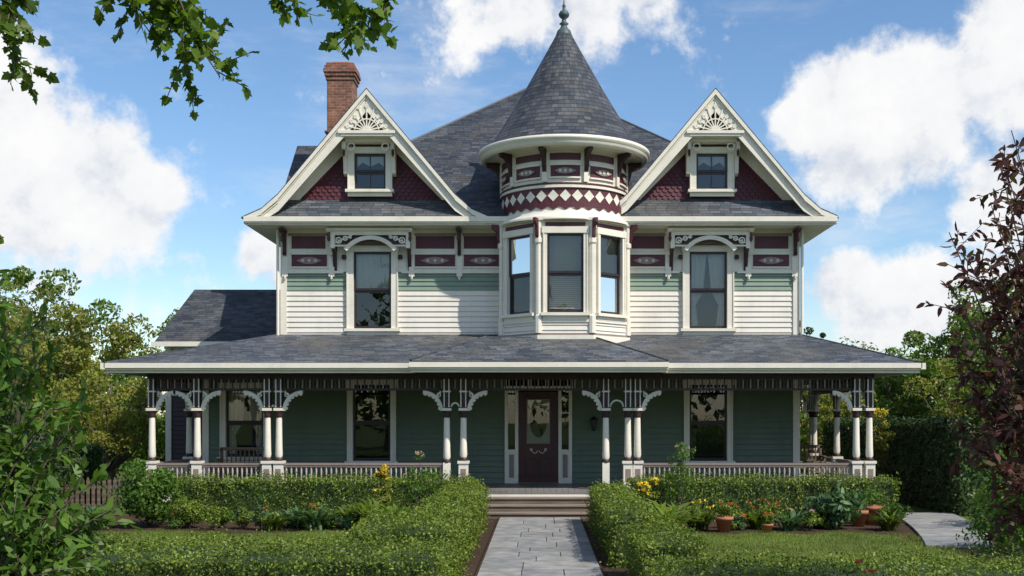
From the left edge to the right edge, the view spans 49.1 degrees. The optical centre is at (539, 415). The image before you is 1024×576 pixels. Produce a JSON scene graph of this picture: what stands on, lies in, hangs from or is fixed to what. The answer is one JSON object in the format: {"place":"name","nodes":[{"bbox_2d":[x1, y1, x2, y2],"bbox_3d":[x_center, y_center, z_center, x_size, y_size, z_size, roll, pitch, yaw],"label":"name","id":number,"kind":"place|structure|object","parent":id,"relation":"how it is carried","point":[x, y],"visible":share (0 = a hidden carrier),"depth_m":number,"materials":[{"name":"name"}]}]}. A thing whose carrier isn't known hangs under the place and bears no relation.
{"place":"outdoors","nodes":[
{"label":"outdoors","id":0,"kind":"place"},
{"bbox_2d":[79,528,349,544],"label":"lawn","id":1,"kind":"structure","parent":0,"point":[150,534],"depth_m":20.92,"materials":[{"name":"green plant"}]},
{"bbox_2d":[0,277,85,480],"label":"garden tree","id":2,"kind":"object","parent":1,"relation":"on","point":[35,300],"visible":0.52,"depth_m":21.57,"materials":[{"name":"green plant"}]},
{"bbox_2d":[0,0,1023,414],"label":"sky","id":3,"kind":"structure","parent":0,"point":[890,116],"materials":[{"name":"blue"}]},
{"bbox_2d":[46,450,1023,533],"bbox_3d":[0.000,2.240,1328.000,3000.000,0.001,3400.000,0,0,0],"label":"ground","id":4,"kind":"structure","parent":0,"point":[915,509],"depth_m":27.72,"materials":[{"name":"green plant"}]},
{"bbox_2d":[1,389,57,435],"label":"deciduous tree","id":5,"kind":"object","parent":4,"relation":"on","point":[51,431],"visible":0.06,"depth_m":28.65,"materials":[{"name":"green plant"}]},
{"bbox_2d":[26,439,109,508],"bbox_3d":[-12.456,1.403,27.354,3.486,1.750,2.063,0,0,0],"label":"tall hedge","id":6,"kind":"object","parent":4,"relation":"on","point":[94,455],"visible":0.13,"depth_m":27.41,"materials":[{"name":"green plant"}]},
{"bbox_2d":[0,265,149,441],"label":"deciduous tree","id":7,"kind":"object","parent":4,"relation":"on","point":[20,277],"visible":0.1,"depth_m":41.74,"materials":[{"name":"green plant"}]},
{"bbox_2d":[0,302,164,446],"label":"deciduous tree","id":8,"kind":"object","parent":4,"relation":"on","point":[123,338],"visible":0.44,"depth_m":36.45,"materials":[{"name":"green plant"}]},
{"bbox_2d":[44,477,123,513],"bbox_3d":[-11.150,1.775,25.010,3.700,0.830,0.060,0,0,0],"label":"picket fence","id":9,"kind":"object","parent":4,"relation":"on","point":[93,487],"visible":0.2,"depth_m":24.98,"materials":[{"name":"brown wood"}]},
{"bbox_2d":[41,361,164,491],"bbox_3d":[-12.754,0.305,32.967,3.297,3.892,3.750,0,0,39],"label":"deciduous tree","id":10,"kind":"object","parent":4,"relation":"on","point":[115,438],"visible":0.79,"depth_m":32.67,"materials":[{"name":"green plant"}]},
{"bbox_2d":[136,308,177,385],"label":"deciduous tree","id":11,"kind":"object","parent":4,"relation":"on","point":[167,321],"depth_m":43.96,"materials":[{"name":"green plant"}]},
{"bbox_2d":[151,290,275,460],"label":"side wing","id":12,"kind":"structure","parent":4,"relation":"on","point":[204,317],"depth_m":31.67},
{"bbox_2d":[164,229,792,506],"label":"walls","id":13,"kind":"structure","parent":4,"relation":"on","point":[314,426],"depth_m":27.98,"materials":[{"name":"green"}]},
{"bbox_2d":[217,380,734,467],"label":"windows","id":14,"kind":"structure","parent":13,"relation":"attached to","point":[371,426],"depth_m":28.18,"materials":[{"name":"beige paint"}]},
{"bbox_2d":[106,334,920,362],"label":"porch roof","id":15,"kind":"structure","parent":13,"relation":"attached to","point":[669,348],"depth_m":26.00,"materials":[{"name":"grey tile"}]},
{"bbox_2d":[202,89,837,479],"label":"trim","id":16,"kind":"structure","parent":13,"relation":"on","point":[366,149],"depth_m":27.77,"materials":[{"name":"beige paint"}]},
{"bbox_2d":[241,87,838,218],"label":"roof","id":17,"kind":"structure","parent":16,"relation":"on","point":[449,152],"depth_m":30.84,"materials":[{"name":"stone"}]},
{"bbox_2d":[323,62,360,134],"bbox_3d":[-5.480,-7.510,31.050,0.900,4.500,0.880,0,0,0],"label":"chimney","id":18,"kind":"object","parent":17,"relation":"attached to","point":[343,79],"visible":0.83,"depth_m":30.70,"materials":[{"name":"brick"}]},
{"bbox_2d":[272,200,809,215],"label":"pent roofs","id":19,"kind":"structure","parent":16,"relation":"on","point":[445,208],"depth_m":27.59,"materials":[{"name":"stone"}]},
{"bbox_2d":[504,380,572,482],"bbox_3d":[-0.040,0.350,27.990,1.720,2.660,0.220,0,0,0],"label":"front door","id":20,"kind":"structure","parent":13,"relation":"attached to","point":[545,437],"depth_m":27.98,"materials":[{"name":"paint"}]},
{"bbox_2d":[344,245,736,334],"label":"windows","id":21,"kind":"structure","parent":13,"relation":"attached to","point":[372,290],"depth_m":28.02,"materials":[{"name":"beige paint"}]},
{"bbox_2d":[479,0,649,342],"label":"turret","id":22,"kind":"object","parent":13,"relation":"on","point":[564,155],"visible":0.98,"depth_m":26.67,"materials":[{"name":"beige paint"}]},
{"bbox_2d":[590,416,597,430],"bbox_3d":[1.351,0.190,27.858,0.186,0.380,0.247,0,0,22],"label":"wall lantern","id":23,"kind":"object","parent":13,"relation":"attached to","point":[593,419],"depth_m":27.78,"materials":[{"name":"black metal"}]},
{"bbox_2d":[156,474,812,501],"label":"porch floor","id":24,"kind":"structure","parent":4,"relation":"on","point":[537,490],"depth_m":25.60,"materials":[{"name":"paint"}]},
{"bbox_2d":[214,447,263,478],"bbox_3d":[-7.200,1.220,27.105,1.220,0.920,0.490,0,0,0],"label":"porch bench","id":25,"kind":"object","parent":24,"relation":"on","point":[236,449],"visible":0.59,"depth_m":27.30,"materials":[{"name":"white wood"}]},
{"bbox_2d":[156,455,862,480],"bbox_3d":[-0.665,1.325,27.980,16.410,0.510,5.040,0,0,0],"label":"porch railing","id":26,"kind":"object","parent":24,"relation":"on","point":[183,465],"visible":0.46,"depth_m":25.48,"materials":[{"name":"white wood"}]},
{"bbox_2d":[100,362,925,489],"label":"porch trim","id":27,"kind":"structure","parent":24,"relation":"on","point":[835,381],"depth_m":25.43,"materials":[{"name":"white wood"}]},
{"bbox_2d":[800,445,826,479],"bbox_3d":[7.000,1.220,29.205,0.820,0.920,0.490,0,0,0],"label":"porch bench","id":28,"kind":"object","parent":24,"relation":"on","point":[815,447],"visible":0.52,"depth_m":29.40,"materials":[{"name":"white wood"}]},
{"bbox_2d":[14,336,1014,466],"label":"distant trees","id":29,"kind":"object","parent":4,"relation":"on","point":[142,453],"visible":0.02,"depth_m":49.46,"materials":[{"name":"green plant"}]},
{"bbox_2d":[42,515,1023,575],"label":"mulch bed","id":30,"kind":"object","parent":4,"relation":"on","point":[474,563],"depth_m":21.87,"materials":[{"name":"soil"}]},
{"bbox_2d":[14,432,87,495],"bbox_3d":[-11.354,1.206,24.719,2.686,2.085,2.548,0,0,0],"label":"evergreen shrub","id":31,"kind":"object","parent":30,"relation":"on","point":[64,469],"visible":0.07,"depth_m":24.52,"materials":[{"name":"green plant"}]},
{"bbox_2d":[0,269,143,575],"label":"leafy shrub","id":32,"kind":"object","parent":30,"relation":"on","point":[29,546],"visible":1,"depth_m":8.00,"materials":[{"name":"green plant"}]},
{"bbox_2d":[56,503,116,527],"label":"ornamental grass","id":33,"kind":"object","parent":30,"relation":"on","point":[89,508],"depth_m":22.11,"materials":[{"name":"green plant"}]},
{"bbox_2d":[101,516,108,528],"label":"bedding plant","id":34,"kind":"object","parent":30,"relation":"on","point":[105,523],"visible":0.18,"depth_m":22.07,"materials":[{"name":"green plant"}]},
{"bbox_2d":[102,458,184,526],"bbox_3d":[-7.827,1.543,22.567,1.430,1.411,1.570,0,0,36],"label":"hydrangea bush","id":35,"kind":"object","parent":30,"relation":"on","point":[142,501],"visible":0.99,"depth_m":22.29,"materials":[{"name":"green plant"}]},
{"bbox_2d":[168,511,194,528],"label":"bedding plant","id":36,"kind":"object","parent":30,"relation":"on","point":[178,521],"visible":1,"depth_m":22.08,"materials":[{"name":"green plant"}]},
{"bbox_2d":[170,498,208,527],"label":"round shrub","id":37,"kind":"object","parent":30,"relation":"on","point":[189,508],"visible":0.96,"depth_m":22.22,"materials":[{"name":"green plant"}]},
{"bbox_2d":[0,0,398,243],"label":"maple tree","id":38,"kind":"object","parent":30,"relation":"on","point":[178,17],"visible":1,"depth_m":7.00,"materials":[{"name":"green plant"}]},
{"bbox_2d":[200,505,226,529],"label":"bedding plant","id":39,"kind":"object","parent":30,"relation":"on","point":[217,515],"visible":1,"depth_m":21.86,"materials":[{"name":"green plant"}]},
{"bbox_2d":[212,509,233,527],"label":"round shrub","id":40,"kind":"object","parent":30,"relation":"on","point":[226,519],"visible":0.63,"depth_m":22.34,"materials":[{"name":"green plant"}]},
{"bbox_2d":[234,507,253,528],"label":"round shrub","id":41,"kind":"object","parent":30,"relation":"on","point":[242,521],"visible":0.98,"depth_m":22.06,"materials":[{"name":"green plant"}]},
{"bbox_2d":[234,508,258,528],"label":"bedding plant","id":42,"kind":"object","parent":30,"relation":"on","point":[238,512],"visible":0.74,"depth_m":22.10,"materials":[{"name":"green plant"}]},
{"bbox_2d":[52,520,459,575],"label":"box hedge","id":43,"kind":"object","parent":30,"relation":"on","point":[346,557],"visible":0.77,"depth_m":12.06,"materials":[{"name":"green plant"}]},
{"bbox_2d":[250,505,266,529],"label":"bedding plant","id":44,"kind":"object","parent":30,"relation":"on","point":[260,513],"visible":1,"depth_m":21.93,"materials":[{"name":"green plant"}]},
{"bbox_2d":[262,506,273,519],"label":"bedding plant","id":45,"kind":"object","parent":30,"relation":"on","point":[265,511],"visible":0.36,"depth_m":22.78,"materials":[{"name":"green plant"}]},
{"bbox_2d":[252,512,290,530],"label":"plant","id":46,"kind":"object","parent":30,"relation":"on","point":[276,523],"depth_m":21.81,"materials":[{"name":"green plant"}]},
{"bbox_2d":[274,505,311,527],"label":"ornamental grass","id":47,"kind":"object","parent":30,"relation":"on","point":[292,523],"depth_m":22.32,"materials":[{"name":"green plant"}]},
{"bbox_2d":[301,511,308,529],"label":"bedding plant","id":48,"kind":"object","parent":30,"relation":"on","point":[303,524],"visible":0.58,"depth_m":21.98,"materials":[{"name":"green plant"}]},
{"bbox_2d":[309,503,322,513],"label":"bedding plant","id":49,"kind":"object","parent":30,"relation":"on","point":[314,507],"visible":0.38,"depth_m":22.23,"materials":[{"name":"green plant"}]},
{"bbox_2d":[289,504,343,529],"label":"ornamental grass","id":50,"kind":"object","parent":30,"relation":"on","point":[318,520],"depth_m":21.88,"materials":[{"name":"green plant"}]},
{"bbox_2d":[164,468,480,521],"bbox_3d":[-4.622,1.681,24.083,6.946,1.162,1.299,0,0,0],"label":"box hedge","id":51,"kind":"object","parent":30,"relation":"on","point":[271,494],"visible":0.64,"depth_m":23.75,"materials":[{"name":"green plant"}]},
{"bbox_2d":[323,514,336,528],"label":"bedding plant","id":52,"kind":"object","parent":30,"relation":"on","point":[329,524],"visible":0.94,"depth_m":22.10,"materials":[{"name":"green plant"}]},
{"bbox_2d":[327,504,345,524],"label":"bedding plant","id":53,"kind":"object","parent":30,"relation":"on","point":[342,507],"visible":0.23,"depth_m":22.91,"materials":[{"name":"green plant"}]},
{"bbox_2d":[327,503,359,527],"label":"ornamental grass","id":54,"kind":"object","parent":30,"relation":"on","point":[345,515],"depth_m":22.34,"materials":[{"name":"green plant"}]},
{"bbox_2d":[335,517,352,529],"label":"bedding plant","id":55,"kind":"object","parent":30,"relation":"on","point":[343,522],"visible":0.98,"depth_m":21.82,"materials":[{"name":"green plant"}]},
{"bbox_2d":[350,512,366,521],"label":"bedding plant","id":56,"kind":"object","parent":30,"relation":"on","point":[355,516],"visible":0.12,"depth_m":21.83,"materials":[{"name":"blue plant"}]},
{"bbox_2d":[343,495,412,519],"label":"ornamental grass","id":57,"kind":"object","parent":30,"relation":"on","point":[365,505],"depth_m":21.70,"materials":[{"name":"green plant"}]},
{"bbox_2d":[373,464,392,503],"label":"yellow lily clump","id":58,"kind":"object","parent":30,"relation":"on","point":[385,487],"visible":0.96,"depth_m":22.34,"materials":[{"name":"green plant"}]},
{"bbox_2d":[360,502,417,518],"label":"ornamental grass","id":59,"kind":"object","parent":30,"relation":"on","point":[397,509],"depth_m":21.12,"materials":[{"name":"green plant"}]},
{"bbox_2d":[344,500,471,575],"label":"box hedge","id":60,"kind":"object","parent":30,"relation":"on","point":[417,523],"visible":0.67,"depth_m":14.39,"materials":[{"name":"green plant"}]},
{"bbox_2d":[404,451,437,508],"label":"rose bush","id":61,"kind":"object","parent":30,"relation":"on","point":[425,475],"visible":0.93,"depth_m":23.09,"materials":[{"name":"green plant"}]},
{"bbox_2d":[406,476,493,569],"bbox_3d":[-1.532,1.720,19.906,1.246,1.073,7.760,0,0,0],"label":"box hedge","id":62,"kind":"object","parent":30,"relation":"on","point":[468,500],"visible":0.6,"depth_m":18.85,"materials":[{"name":"green plant"}]},
{"bbox_2d":[582,478,668,568],"bbox_3d":[1.393,1.710,19.869,1.194,1.095,7.292,0,0,0],"label":"box hedge","id":63,"kind":"object","parent":30,"relation":"on","point":[615,507],"visible":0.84,"depth_m":17.57,"materials":[{"name":"green plant"}]},
{"bbox_2d":[636,477,659,504],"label":"yellow lily clump","id":64,"kind":"object","parent":30,"relation":"on","point":[646,489],"visible":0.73,"depth_m":22.33,"materials":[{"name":"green plant"}]},
{"bbox_2d":[617,510,713,575],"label":"box hedge","id":65,"kind":"object","parent":30,"relation":"on","point":[644,545],"visible":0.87,"depth_m":14.01,"materials":[{"name":"green plant"}]},
{"bbox_2d":[642,497,707,528],"bbox_3d":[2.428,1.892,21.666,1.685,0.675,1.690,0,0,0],"label":"ornamental grass","id":66,"kind":"object","parent":30,"relation":"on","point":[674,507],"depth_m":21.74,"materials":[{"name":"green plant"}]},
{"bbox_2d":[655,441,695,506],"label":"rose bush","id":67,"kind":"object","parent":30,"relation":"on","point":[682,484],"visible":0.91,"depth_m":23.01,"materials":[{"name":"green plant"}]},
{"bbox_2d":[681,499,718,529],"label":"daylily plant","id":68,"kind":"object","parent":30,"relation":"on","point":[702,517],"visible":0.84,"depth_m":21.90,"materials":[{"name":"green plant"}]},
{"bbox_2d":[714,501,733,531],"bbox_3d":[3.531,1.926,21.576,0.380,0.612,0.429,0,0,26],"label":"flower pot","id":69,"kind":"object","parent":30,"relation":"on","point":[724,523],"visible":1,"depth_m":21.50,"materials":[{"name":"ceramic"}]},
{"bbox_2d":[723,502,740,515],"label":"bedding plant","id":70,"kind":"object","parent":30,"relation":"on","point":[733,511],"visible":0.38,"depth_m":22.25,"materials":[{"name":"green plant"}]},
{"bbox_2d":[730,513,737,530],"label":"bedding plant","id":71,"kind":"object","parent":30,"relation":"on","point":[733,525],"visible":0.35,"depth_m":21.78,"materials":[{"name":"green plant"}]},
{"bbox_2d":[732,512,746,529],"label":"bedding plant","id":72,"kind":"object","parent":30,"relation":"on","point":[739,522],"visible":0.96,"depth_m":21.88,"materials":[{"name":"green plant"}]},
{"bbox_2d":[736,498,782,528],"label":"daylily plant","id":73,"kind":"object","parent":30,"relation":"on","point":[754,520],"visible":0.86,"depth_m":22.07,"materials":[{"name":"green plant"}]},
{"bbox_2d":[622,468,902,521],"bbox_3d":[4.731,1.677,24.074,6.089,1.169,1.271,0,0,0],"label":"box hedge","id":74,"kind":"object","parent":30,"relation":"on","point":[792,493],"visible":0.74,"depth_m":23.75,"materials":[{"name":"green plant"}]},
{"bbox_2d":[756,505,771,514],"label":"bedding plant","id":75,"kind":"object","parent":30,"relation":"on","point":[767,510],"visible":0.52,"depth_m":22.22,"materials":[{"name":"green plant"}]},
{"bbox_2d":[761,512,773,532],"bbox_3d":[4.355,2.029,21.407,0.263,0.406,0.228,0,0,-34],"label":"flower pot","id":76,"kind":"object","parent":30,"relation":"on","point":[768,525],"visible":1,"depth_m":21.35,"materials":[{"name":"ceramic"}]},
{"bbox_2d":[769,501,782,525],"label":"bedding plant","id":77,"kind":"object","parent":30,"relation":"on","point":[776,505],"visible":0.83,"depth_m":22.82,"materials":[{"name":"green plant"}]},
{"bbox_2d":[781,507,792,517],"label":"bedding plant","id":78,"kind":"object","parent":30,"relation":"on","point":[787,510],"visible":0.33,"depth_m":22.18,"materials":[{"name":"green plant"}]},
{"bbox_2d":[772,510,806,530],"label":"ornamental grass","id":79,"kind":"object","parent":30,"relation":"on","point":[792,522],"depth_m":21.82,"materials":[{"name":"green plant"}]},
{"bbox_2d":[799,509,822,530],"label":"bedding plant","id":80,"kind":"object","parent":30,"relation":"on","point":[809,521],"visible":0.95,"depth_m":21.84,"materials":[{"name":"green plant"}]},
{"bbox_2d":[816,507,831,528],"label":"bedding plant","id":81,"kind":"object","parent":30,"relation":"on","point":[825,522],"visible":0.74,"depth_m":22.09,"materials":[{"name":"green plant"}]},
{"bbox_2d":[639,542,1023,575],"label":"box hedge","id":82,"kind":"object","parent":30,"relation":"on","point":[1004,567],"visible":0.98,"depth_m":11.24,"materials":[{"name":"green plant"}]},
{"bbox_2d":[827,511,840,529],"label":"bedding plant","id":83,"kind":"object","parent":30,"relation":"on","point":[836,522],"visible":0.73,"depth_m":21.97,"materials":[{"name":"green plant"}]},
{"bbox_2d":[801,481,867,528],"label":"hosta plant","id":84,"kind":"object","parent":30,"relation":"on","point":[843,504],"visible":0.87,"depth_m":22.06,"materials":[{"name":"green plant"}]},
{"bbox_2d":[850,496,868,526],"bbox_3d":[6.437,1.923,22.700,0.432,0.618,0.401,0,0,0],"label":"flower pot","id":85,"kind":"object","parent":30,"relation":"on","point":[860,521],"visible":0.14,"depth_m":22.58,"materials":[{"name":"ceramic"}]},
{"bbox_2d":[862,488,883,524],"bbox_3d":[6.852,1.857,23.100,0.486,0.749,0.474,0,0,0],"label":"flower pot","id":86,"kind":"object","parent":30,"relation":"on","point":[871,507],"visible":0.84,"depth_m":22.99,"materials":[{"name":"ceramic"}]},
{"bbox_2d":[855,559,890,575],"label":"daylily plant","id":87,"kind":"object","parent":30,"relation":"on","point":[871,570],"visible":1,"depth_m":10.12,"materials":[{"name":"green plant"}]},
{"bbox_2d":[867,510,910,530],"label":"ornamental grass","id":88,"kind":"object","parent":30,"relation":"on","point":[889,522],"depth_m":21.78,"materials":[{"name":"green plant"}]},
{"bbox_2d":[876,502,913,518],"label":"azalea shrub","id":89,"kind":"object","parent":30,"relation":"on","point":[899,508],"visible":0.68,"depth_m":22.70,"materials":[{"name":"green plant"}]},
{"bbox_2d":[916,130,1023,540],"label":"purple leaf plum","id":90,"kind":"object","parent":30,"relation":"on","point":[1008,414],"visible":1,"depth_m":9.07,"materials":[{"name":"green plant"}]},
{"bbox_2d":[800,327,825,458],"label":"tall conifer","id":91,"kind":"object","parent":4,"relation":"on","point":[804,399],"visible":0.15,"depth_m":49.80,"materials":[{"name":"green plant"}]},
{"bbox_2d":[800,385,876,458],"bbox_3d":[9.943,0.007,37.952,2.784,4.472,3.247,0,0,-20],"label":"deciduous tree","id":92,"kind":"object","parent":4,"relation":"on","point":[825,407],"visible":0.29,"depth_m":37.74,"materials":[{"name":"green plant"}]},
{"bbox_2d":[861,408,895,476],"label":"orange flowering shrub","id":93,"kind":"object","parent":4,"relation":"on","point":[881,442],"visible":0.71,"depth_m":28.94,"materials":[{"name":"yellow plant"}]},
{"bbox_2d":[844,347,960,418],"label":"deciduous tree","id":94,"kind":"object","parent":4,"relation":"on","point":[890,388],"visible":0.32,"depth_m":40.79,"materials":[{"name":"green plant"}]},
{"bbox_2d":[819,414,1017,516],"bbox_3d":[10.399,1.094,30.990,2.642,2.391,12.402,0,0,0],"label":"tall hedge","id":95,"kind":"object","parent":4,"relation":"on","point":[921,459],"visible":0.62,"depth_m":27.11,"materials":[{"name":"green plant"}]},
{"bbox_2d":[901,357,1020,418],"bbox_3d":[12.474,0.191,32.065,4.162,4.117,4.418,0,0,0],"label":"deciduous tree","id":96,"kind":"object","parent":4,"relation":"on","point":[949,412],"visible":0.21,"depth_m":31.98,"materials":[{"name":"green plant"}]},
{"bbox_2d":[900,278,1023,417],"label":"deciduous tree","id":97,"kind":"object","parent":4,"relation":"on","point":[918,341],"visible":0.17,"depth_m":40.29,"materials":[{"name":"green plant"}]},
{"bbox_2d":[942,278,1023,436],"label":"deciduous tree","id":98,"kind":"object","parent":4,"relation":"on","point":[973,357],"visible":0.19,"depth_m":25.82,"materials":[{"name":"green plant"}]},
{"bbox_2d":[485,497,592,518],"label":"front steps","id":99,"kind":"structure","parent":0,"point":[537,507],"depth_m":24.63,"materials":[{"name":"brown wood"}]},
{"bbox_2d":[475,517,604,575],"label":"garden path","id":100,"kind":"structure","parent":0,"point":[542,557],"depth_m":18.34,"materials":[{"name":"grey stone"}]},
{"bbox_2d":[690,530,984,564],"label":"lawn","id":101,"kind":"structure","parent":0,"point":[806,545],"depth_m":19.23,"materials":[{"name":"green plant"}]},
{"bbox_2d":[955,435,1023,563],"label":"evergreen shrub","id":102,"kind":"object","parent":101,"relation":"on","point":[1000,539],"visible":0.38,"depth_m":14.43,"materials":[{"name":"green plant"}]},
{"bbox_2d":[901,513,993,546],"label":"side path","id":103,"kind":"structure","parent":0,"point":[940,529],"depth_m":21.80,"materials":[{"name":"grey concrete"}]}
]}

